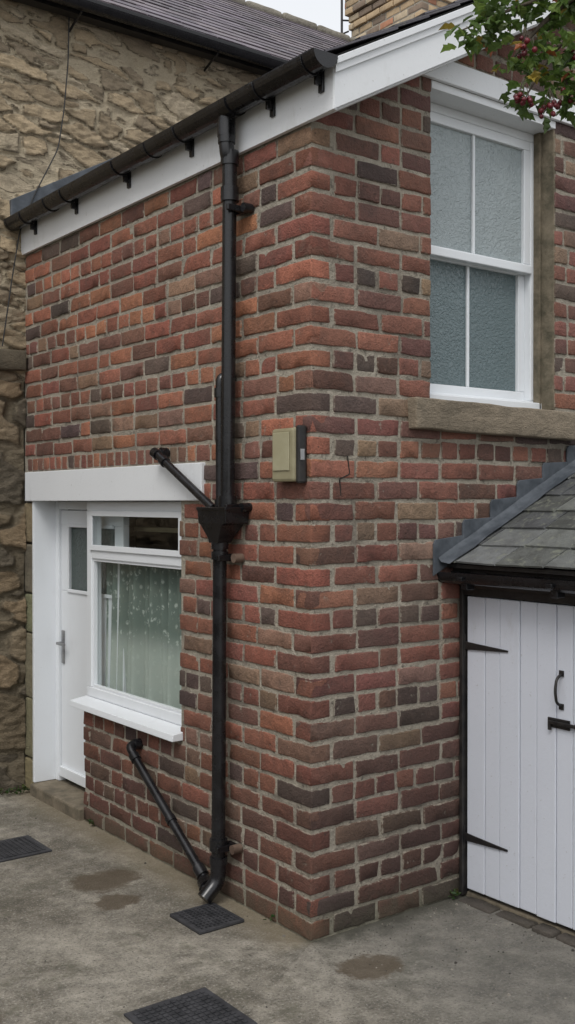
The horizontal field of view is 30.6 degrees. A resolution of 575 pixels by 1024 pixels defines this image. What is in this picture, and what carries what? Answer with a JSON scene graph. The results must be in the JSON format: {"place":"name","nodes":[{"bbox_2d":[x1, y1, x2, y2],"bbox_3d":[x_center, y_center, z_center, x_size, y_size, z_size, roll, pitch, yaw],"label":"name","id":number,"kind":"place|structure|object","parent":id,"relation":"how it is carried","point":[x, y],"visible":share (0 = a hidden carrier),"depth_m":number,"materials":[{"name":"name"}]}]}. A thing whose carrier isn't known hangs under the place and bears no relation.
{"place":"outdoors","nodes":[
{"label":"outdoors","id":0,"kind":"place"},
{"bbox_2d":[0,789,574,1023],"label":"ground","id":1,"kind":"structure","parent":0,"point":[77,881],"depth_m":4.09,"materials":[{"name":"concrete"}]},
{"bbox_2d":[0,380,26,793],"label":"rubble wall","id":2,"kind":"structure","parent":1,"relation":"on","point":[13,621],"depth_m":6.40,"materials":[{"name":"stone"}]},
{"bbox_2d":[0,835,51,861],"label":"manhole cover","id":3,"kind":"object","parent":1,"relation":"on","point":[19,847],"visible":1,"depth_m":5.32,"materials":[{"name":"metal"}]},
{"bbox_2d":[30,779,85,820],"bbox_3d":[-1.263,1.682,6.148,0.230,0.088,0.665,0,1,-37],"label":"door step","id":4,"kind":"object","parent":1,"relation":"on","point":[66,796],"depth_m":6.12,"materials":[{"name":"beige stone"}]},
{"bbox_2d":[24,503,54,789],"bbox_3d":[-1.482,0.822,6.497,0.258,1.759,0.139,0,1,-37],"label":"stone door jamb","id":5,"kind":"object","parent":4,"relation":"on","point":[28,675],"visible":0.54,"depth_m":6.41,"materials":[{"name":"brown stone"}]},
{"bbox_2d":[23,382,135,776],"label":"stone wall","id":6,"kind":"structure","parent":1,"relation":"on","point":[132,533],"depth_m":6.55,"materials":[{"name":"brown stone"}]},
{"bbox_3d":[-2.328,-4.062,9.031,16.000,1.887,5.220,0,1,-37],"label":"roof deck","id":7,"kind":"object","parent":6,"relation":"on","visible":0},
{"bbox_2d":[12,0,272,75],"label":"eaves soffit board","id":8,"kind":"object","parent":7,"relation":"attached to","point":[95,20],"visible":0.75,"depth_m":6.83,"materials":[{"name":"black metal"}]},
{"bbox_2d":[99,0,349,60],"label":"roof slates","id":9,"kind":"object","parent":7,"relation":"on","point":[249,27],"visible":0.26,"depth_m":8.51,"materials":[{"name":"grey stone"}]},
{"bbox_2d":[231,0,355,41],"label":"ridge tiles","id":10,"kind":"object","parent":9,"relation":"on","point":[286,16],"visible":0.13,"depth_m":10.71,"materials":[{"name":"tile"}]},
{"bbox_2d":[345,0,449,36],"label":"chimney","id":11,"kind":"object","parent":7,"relation":"on","point":[393,16],"visible":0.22,"depth_m":11.53,"materials":[{"name":"red brick"}]},
{"bbox_2d":[341,0,348,33],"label":"tv antenna","id":12,"kind":"object","parent":11,"relation":"attached to","point":[342,19],"visible":0.45,"depth_m":12.07,"materials":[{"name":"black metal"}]},
{"bbox_2d":[345,0,455,37],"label":"chimney bricks","id":13,"kind":"object","parent":11,"relation":"attached to","point":[362,9],"visible":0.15,"depth_m":11.67,"materials":[{"name":"beige brick"}]},
{"bbox_2d":[136,517,177,550],"bbox_3d":[-0.425,0.405,5.714,0.600,2.590,2.550,0,1,-37],"label":"room back","id":14,"kind":"object","parent":1,"relation":"on","point":[158,540],"depth_m":6.66,"materials":[{"name":"black"}]},
{"bbox_2d":[134,527,177,532],"bbox_3d":[-0.554,0.099,5.583,0.040,0.025,1.000,0,1,-37],"label":"room ceiling rail","id":15,"kind":"object","parent":14,"relation":"attached to","point":[160,529],"visible":0.45,"depth_m":5.76,"materials":[{"name":"beige wood"}]},
{"bbox_2d":[126,738,209,890],"bbox_3d":[-0.572,1.419,4.983,0.109,0.551,0.798,0,1,-32],"label":"waste pipe","id":16,"kind":"object","parent":1,"relation":"on","point":[200,871],"visible":0.88,"depth_m":4.95,"materials":[{"name":"black plastic"}]},
{"bbox_2d":[25,127,329,939],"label":"bricks side wall","id":17,"kind":"structure","parent":1,"relation":"on","point":[292,403],"depth_m":4.73,"materials":[{"name":"red brick"}]},
{"bbox_2d":[32,501,87,782],"bbox_3d":[-1.241,0.786,6.132,0.204,1.700,0.735,0,1,-37],"label":"door frame","id":18,"kind":"object","parent":17,"relation":"attached to","point":[46,634],"visible":0.69,"depth_m":6.39,"materials":[{"name":"white plastic"}]},
{"bbox_2d":[61,510,128,775],"bbox_3d":[-1.122,0.799,6.094,0.040,1.615,0.790,0,1,-37],"label":"door leaf","id":19,"kind":"object","parent":18,"relation":"in","point":[74,627],"visible":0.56,"depth_m":6.23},
{"bbox_2d":[56,630,64,662],"bbox_3d":[-1.346,0.815,6.316,0.049,0.200,0.115,0,1,-37],"label":"door handle","id":20,"kind":"object","parent":19,"relation":"attached to","point":[62,643],"visible":1,"depth_m":6.35,"materials":[{"name":"silver metal"}]},
{"bbox_2d":[59,524,113,787],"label":"door beads","id":21,"kind":"object","parent":19,"relation":"attached to","point":[72,775],"depth_m":6.25},
{"bbox_2d":[71,526,114,593],"bbox_3d":[-1.120,0.277,6.084,0.007,0.400,0.600,0,1,-37],"label":"door pane","id":22,"kind":"object","parent":19,"relation":"in","point":[78,558],"visible":0.43,"depth_m":6.19,"materials":[{"name":"grey glass"}]},
{"bbox_2d":[25,462,205,500],"bbox_3d":[-0.978,-0.147,5.622,0.048,0.175,2.003,0,1,-37],"label":"lintel board","id":23,"kind":"object","parent":17,"relation":"attached to","point":[148,483],"visible":0.79,"depth_m":5.47,"materials":[{"name":"white paint"}]},
{"bbox_2d":[69,695,182,741],"bbox_3d":[-0.809,1.057,5.452,0.172,0.047,1.115,0,1,-37],"label":"window sill side","id":24,"kind":"structure","parent":17,"relation":"attached to","point":[156,727],"depth_m":5.36,"materials":[{"name":"white plastic"}]},
{"bbox_2d":[87,501,181,725],"bbox_3d":[-0.770,0.488,5.479,0.065,1.088,1.090,0,1,-37],"label":"window frame side","id":25,"kind":"object","parent":24,"relation":"on","point":[140,706],"depth_m":5.67,"materials":[{"name":"white plastic"}]},
{"bbox_2d":[89,511,180,556],"bbox_3d":[-0.803,0.105,5.455,0.008,0.219,0.979,0,1,-37],"label":"window casement side","id":26,"kind":"object","parent":25,"relation":"attached to","point":[160,552],"depth_m":5.42,"materials":[{"name":"white plastic"}]},
{"bbox_2d":[93,559,180,713],"bbox_3d":[-0.781,0.620,5.476,0.027,0.715,0.975,0,1,-37],"label":"window frame","id":27,"kind":"object","parent":25,"relation":"attached to","point":[95,638],"depth_m":5.84,"materials":[{"name":"white plastic"}]},
{"bbox_2d":[105,562,180,708],"bbox_3d":[-0.716,0.642,5.528,0.086,0.760,1.060,0,1,-37],"label":"net curtain","id":28,"kind":"object","parent":25,"relation":"attached to","point":[149,635],"visible":0.67,"depth_m":5.56,"materials":[{"name":"fabric"}]},
{"bbox_2d":[21,66,336,254],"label":"eaves fascia","id":29,"kind":"structure","parent":17,"relation":"attached to","point":[305,102],"depth_m":4.91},
{"bbox_2d":[3,47,337,230],"bbox_3d":[-0.760,-1.722,5.173,0.119,0.063,3.010,0,1,-37],"label":"eaves gutter","id":30,"kind":"object","parent":29,"relation":"attached to","point":[287,75],"visible":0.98,"depth_m":4.72,"materials":[{"name":"black plastic"}]},
{"bbox_2d":[16,212,36,234],"bbox_3d":[-1.537,-1.701,6.204,0.123,0.111,0.028,0,1,-37],"label":"gutter bracket","id":31,"kind":"object","parent":30,"relation":"attached to","point":[33,226],"visible":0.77,"depth_m":6.22,"materials":[{"name":"black plastic"}]},
{"bbox_2d":[35,199,59,214],"bbox_3d":[-1.356,-1.724,5.964,0.122,0.061,0.090,0,1,-37],"label":"gutter union","id":32,"kind":"object","parent":30,"relation":"on","point":[41,208],"visible":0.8,"depth_m":5.94,"materials":[{"name":"black plastic"}]},
{"bbox_2d":[56,190,77,214],"bbox_3d":[-1.206,-1.697,5.764,0.123,0.111,0.028,0,1,-37],"label":"gutter bracket","id":33,"kind":"object","parent":30,"relation":"attached to","point":[74,205],"visible":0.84,"depth_m":5.77,"materials":[{"name":"black plastic"}]},
{"bbox_2d":[107,161,130,188],"bbox_3d":[-0.845,-1.693,5.285,0.123,0.111,0.028,0,1,-37],"label":"gutter bracket","id":34,"kind":"object","parent":30,"relation":"attached to","point":[127,178],"visible":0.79,"depth_m":5.30,"materials":[{"name":"black plastic"}]},
{"bbox_2d":[133,143,161,162],"bbox_3d":[-0.664,-1.716,5.045,0.122,0.061,0.090,0,1,-37],"label":"gutter union","id":35,"kind":"object","parent":30,"relation":"on","point":[141,154],"visible":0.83,"depth_m":5.02,"materials":[{"name":"black plastic"}]},
{"bbox_2d":[169,127,193,157],"bbox_3d":[-0.483,-1.688,4.806,0.123,0.111,0.028,0,1,-37],"label":"gutter bracket","id":36,"kind":"object","parent":30,"relation":"attached to","point":[189,146],"visible":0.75,"depth_m":4.82,"materials":[{"name":"black plastic"}]},
{"bbox_2d":[205,97,244,124],"bbox_3d":[-0.261,-1.710,4.511,0.126,0.063,0.140,0,1,-37],"label":"gutter outlet","id":37,"kind":"object","parent":30,"relation":"attached to","point":[215,110],"visible":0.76,"depth_m":4.47,"materials":[{"name":"black plastic"}]},
{"bbox_2d":[248,82,275,117],"bbox_3d":[-0.104,-1.684,4.303,0.123,0.111,0.028,0,1,-37],"label":"gutter bracket","id":38,"kind":"object","parent":30,"relation":"attached to","point":[270,105],"visible":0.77,"depth_m":4.32,"materials":[{"name":"black plastic"}]},
{"bbox_2d":[296,55,324,93],"bbox_3d":[0.088,-1.682,4.048,0.123,0.111,0.028,0,1,-37],"label":"gutter bracket","id":39,"kind":"object","parent":30,"relation":"attached to","point":[319,80],"visible":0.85,"depth_m":4.06,"materials":[{"name":"black plastic"}]},
{"bbox_2d":[336,2,473,55],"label":"roof deck","id":40,"kind":"structure","parent":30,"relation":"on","point":[393,33],"depth_m":4.26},
{"bbox_2d":[323,0,473,54],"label":"roof slates","id":41,"kind":"object","parent":40,"relation":"on","point":[356,42],"visible":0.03,"depth_m":4.25,"materials":[{"name":"black stone"}]},
{"bbox_2d":[9,157,114,215],"bbox_3d":[-0.481,-2.676,7.257,3.000,1.792,0.045,0,1,-37],"label":"lead abutment flashing","id":42,"kind":"object","parent":41,"relation":"on","point":[18,203],"visible":0.24,"depth_m":6.46,"materials":[{"name":"grey metal"}]},
{"bbox_2d":[196,115,253,903],"bbox_3d":[-0.277,0.011,4.565,0.183,3.401,0.261,0,1,-37],"label":"drainpipe","id":43,"kind":"object","parent":17,"relation":"attached to","point":[224,521],"visible":1,"depth_m":4.54,"materials":[{"name":"black plastic"}]},
{"bbox_2d":[149,447,215,506],"bbox_3d":[-0.463,-0.155,4.872,0.108,0.308,0.537,0,1,-37],"label":"waste pipe","id":44,"kind":"object","parent":43,"relation":"on","point":[161,455],"visible":0.98,"depth_m":4.87,"materials":[{"name":"black plastic"}]},
{"bbox_2d":[124,987,257,1023],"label":"manhole cover","id":45,"kind":"object","parent":1,"relation":"on","point":[204,1005],"visible":1,"depth_m":3.61,"materials":[{"name":"metal"}]},
{"bbox_2d":[170,902,243,934],"bbox_3d":[-0.341,1.714,4.442,0.220,0.013,0.240,0,1,-37],"label":"drain grate","id":46,"kind":"object","parent":1,"relation":"on","point":[205,918],"visible":1,"depth_m":4.43,"materials":[{"name":"metal"}]},
{"bbox_2d":[0,784,460,920],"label":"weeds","id":47,"kind":"object","parent":1,"relation":"on","point":[92,823],"visible":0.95,"depth_m":6.29,"materials":[{"name":"green plant"}]},
{"bbox_2d":[21,801,574,1022],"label":"loose grit","id":48,"kind":"object","parent":1,"relation":"on","point":[509,994],"visible":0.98,"depth_m":4.19,"materials":[{"name":"gravel"}]},
{"bbox_2d":[25,137,572,941],"bbox_3d":[0.318,0.081,6.143,2.694,3.350,2.834,0,1,-37],"label":"mortar","id":49,"kind":"object","parent":1,"relation":"on","point":[353,457],"visible":0.23,"depth_m":4.58,"materials":[{"name":"grey concrete"}]},
{"bbox_2d":[296,21,574,931],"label":"bricks gable wall","id":50,"kind":"structure","parent":1,"relation":"on","point":[388,493],"depth_m":4.46,"materials":[{"name":"red brick"}]},
{"bbox_2d":[272,425,306,482],"bbox_3d":[0.007,-0.231,4.258,0.054,0.232,0.186,0,1,-37],"label":"wall mounted box","id":51,"kind":"object","parent":50,"relation":"attached to","point":[289,454],"visible":1,"depth_m":4.22,"materials":[{"name":"beige plastic"}]},
{"bbox_2d":[339,456,349,495],"bbox_3d":[0.233,-0.148,4.296,0.058,0.163,0.006,0,1,-37],"label":"open joint crack","id":52,"kind":"object","parent":50,"relation":"attached to","point":[344,476],"visible":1,"depth_m":4.29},
{"bbox_2d":[279,76,429,399],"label":"mortar gable","id":53,"kind":"structure","parent":50,"relation":"attached to","point":[355,286],"depth_m":4.34,"materials":[{"name":"grey concrete"}]},
{"bbox_2d":[407,397,574,440],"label":"stone window sill","id":54,"kind":"structure","parent":50,"relation":"attached to","point":[431,414],"depth_m":4.73,"materials":[{"name":"stone"}]},
{"bbox_2d":[434,30,554,120],"bbox_3d":[0.891,-2.183,4.915,0.838,0.600,0.214,0,1,-37],"label":"mortar gable over window","id":55,"kind":"structure","parent":50,"relation":"attached to","point":[497,58],"depth_m":4.83,"materials":[{"name":"grey concrete"}]},
{"bbox_2d":[422,62,574,126],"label":"window head board","id":56,"kind":"object","parent":50,"relation":"attached to","point":[465,78],"depth_m":4.72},
{"bbox_2d":[541,129,555,409],"bbox_3d":[1.237,-1.190,5.164,0.020,1.390,0.186,0,1,-37],"label":"window reveal","id":57,"kind":"object","parent":50,"relation":"attached to","point":[548,281],"depth_m":5.11,"materials":[{"name":"brown stone"}]},
{"bbox_2d":[430,102,533,401],"bbox_3d":[0.866,-1.178,4.951,0.840,1.340,0.070,0,1,-37],"label":"sash outer frame","id":58,"kind":"object","parent":57,"relation":"attached to","point":[528,278],"visible":0.3,"depth_m":5.16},
{"bbox_2d":[430,257,523,399],"bbox_3d":[0.853,-0.873,4.970,0.760,0.660,0.035,0,1,-37],"label":"sash","id":59,"kind":"object","parent":58,"relation":"attached to","point":[517,393],"visible":0.54,"depth_m":5.10,"materials":[{"name":"white plastic"}]},
{"bbox_2d":[430,259,515,390],"bbox_3d":[0.851,-0.873,4.973,0.700,0.600,0.006,0,1,-37],"label":"sash lower pane","id":60,"kind":"object","parent":59,"relation":"in","point":[492,303],"visible":0.64,"depth_m":4.99,"materials":[{"name":"glass"}]},
{"bbox_2d":[430,111,529,274],"bbox_3d":[0.875,-1.486,4.937,0.760,0.645,0.035,0,1,-37],"label":"sash","id":61,"kind":"object","parent":58,"relation":"attached to","point":[474,131],"visible":0.56,"depth_m":5.02,"materials":[{"name":"white plastic"}]},
{"bbox_2d":[430,123,520,262],"bbox_3d":[0.872,-1.486,4.939,0.700,0.585,0.006,0,1,-37],"label":"sash upper pane","id":62,"kind":"object","parent":61,"relation":"in","point":[497,201],"visible":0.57,"depth_m":4.95,"materials":[{"name":"grey glass"}]},
{"bbox_2d":[430,246,531,273],"bbox_3d":[0.889,-1.181,4.920,0.760,0.040,0.013,0,1,-37],"label":"sash meeting rail","id":63,"kind":"object","parent":61,"relation":"attached to","point":[474,258],"visible":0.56,"depth_m":4.92,"materials":[{"name":"white wood"}]},
{"bbox_2d":[430,394,540,408],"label":"sash sill","id":64,"kind":"structure","parent":58,"relation":"attached to","point":[489,401],"depth_m":4.91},
{"bbox_2d":[554,26,574,411],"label":"mortar gable","id":65,"kind":"structure","parent":50,"relation":"attached to","point":[561,368],"depth_m":5.14,"materials":[{"name":"grey concrete"}]},
{"bbox_2d":[433,445,574,946],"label":"lean to shed","id":66,"kind":"object","parent":1,"relation":"on","point":[510,561],"visible":0.98,"depth_m":4.47,"materials":[{"name":"white painted wood"},{"name":"grey slate"},{"name":"black iron"}]},
{"bbox_2d":[439,0,574,133],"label":"hawthorn tree","id":67,"kind":"object","parent":1,"relation":"on","point":[560,15],"visible":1,"depth_m":2.98,"materials":[{"name":"green plant"}]},
{"bbox_2d":[245,0,350,36],"label":"sky","id":68,"kind":"structure","parent":0,"point":[326,13],"materials":[{"name":"white"}]},
{"bbox_2d":[334,0,554,108],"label":"bargeboard","id":69,"kind":"object","parent":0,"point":[367,77],"visible":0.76,"depth_m":4.23,"materials":[{"name":"white paint"}]},
{"bbox_2d":[312,23,538,121],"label":"verge soffit","id":70,"kind":"structure","parent":69,"relation":"attached to","point":[397,83],"depth_m":4.30,"materials":[{"name":"white paint"}]},
{"bbox_2d":[335,0,519,72],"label":"bargeboard upper strip","id":71,"kind":"object","parent":69,"relation":"attached to","point":[348,63],"visible":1,"depth_m":4.21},
{"bbox_2d":[430,80,555,134],"bbox_3d":[0.900,-1.865,4.907,0.836,0.035,0.202,0,1,-37],"label":"window head soffit","id":72,"kind":"structure","parent":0,"point":[445,95],"depth_m":4.83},
{"bbox_2d":[533,133,541,408],"bbox_3d":[1.224,-1.173,5.151,0.016,1.355,0.039,0,1,-37],"label":"window reveal post","id":73,"kind":"object","parent":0,"point":[537,274],"depth_m":5.14,"materials":[{"name":"brown stone"}]},
{"bbox_3d":[1.475,-0.751,7.004,0.200,4.900,2.840,0,1,-37],"label":"end wall","id":74,"kind":"object","parent":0,"visible":0},
{"bbox_2d":[0,0,260,381],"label":"rubble wall","id":75,"kind":"structure","parent":74,"relation":"attached to","point":[124,93],"depth_m":6.61,"materials":[{"name":"stone"}]},
{"bbox_2d":[0,349,26,371],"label":"projecting ledge stone","id":76,"kind":"object","parent":75,"relation":"attached to","point":[12,360],"visible":0.99,"depth_m":6.33,"materials":[{"name":"stone"}]},
{"bbox_2d":[2,17,69,345],"bbox_3d":[-1.535,-2.046,6.434,0.448,2.101,0.018,0,1,-37],"label":"wall cable","id":77,"kind":"object","parent":75,"relation":"attached to","point":[40,181],"depth_m":6.46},
{"bbox_2d":[69,10,82,31],"bbox_3d":[-1.317,-3.047,6.536,0.016,0.075,0.180,0,1,-37],"label":"gutter bracket stone","id":78,"kind":"object","parent":75,"relation":"attached to","point":[75,20],"visible":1,"depth_m":6.53,"materials":[{"name":"black plastic"}]},
{"bbox_2d":[203,52,218,71],"bbox_3d":[-0.519,-3.053,7.138,0.016,0.075,0.180,0,1,-37],"label":"gutter bracket stone","id":79,"kind":"object","parent":75,"relation":"attached to","point":[211,61],"visible":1,"depth_m":7.13,"materials":[{"name":"black plastic"}]},
{"bbox_2d":[48,0,287,68],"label":"stone house gutter","id":80,"kind":"object","parent":74,"relation":"attached to","point":[149,24],"visible":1,"depth_m":6.81,"materials":[{"name":"black plastic"}]}
]}

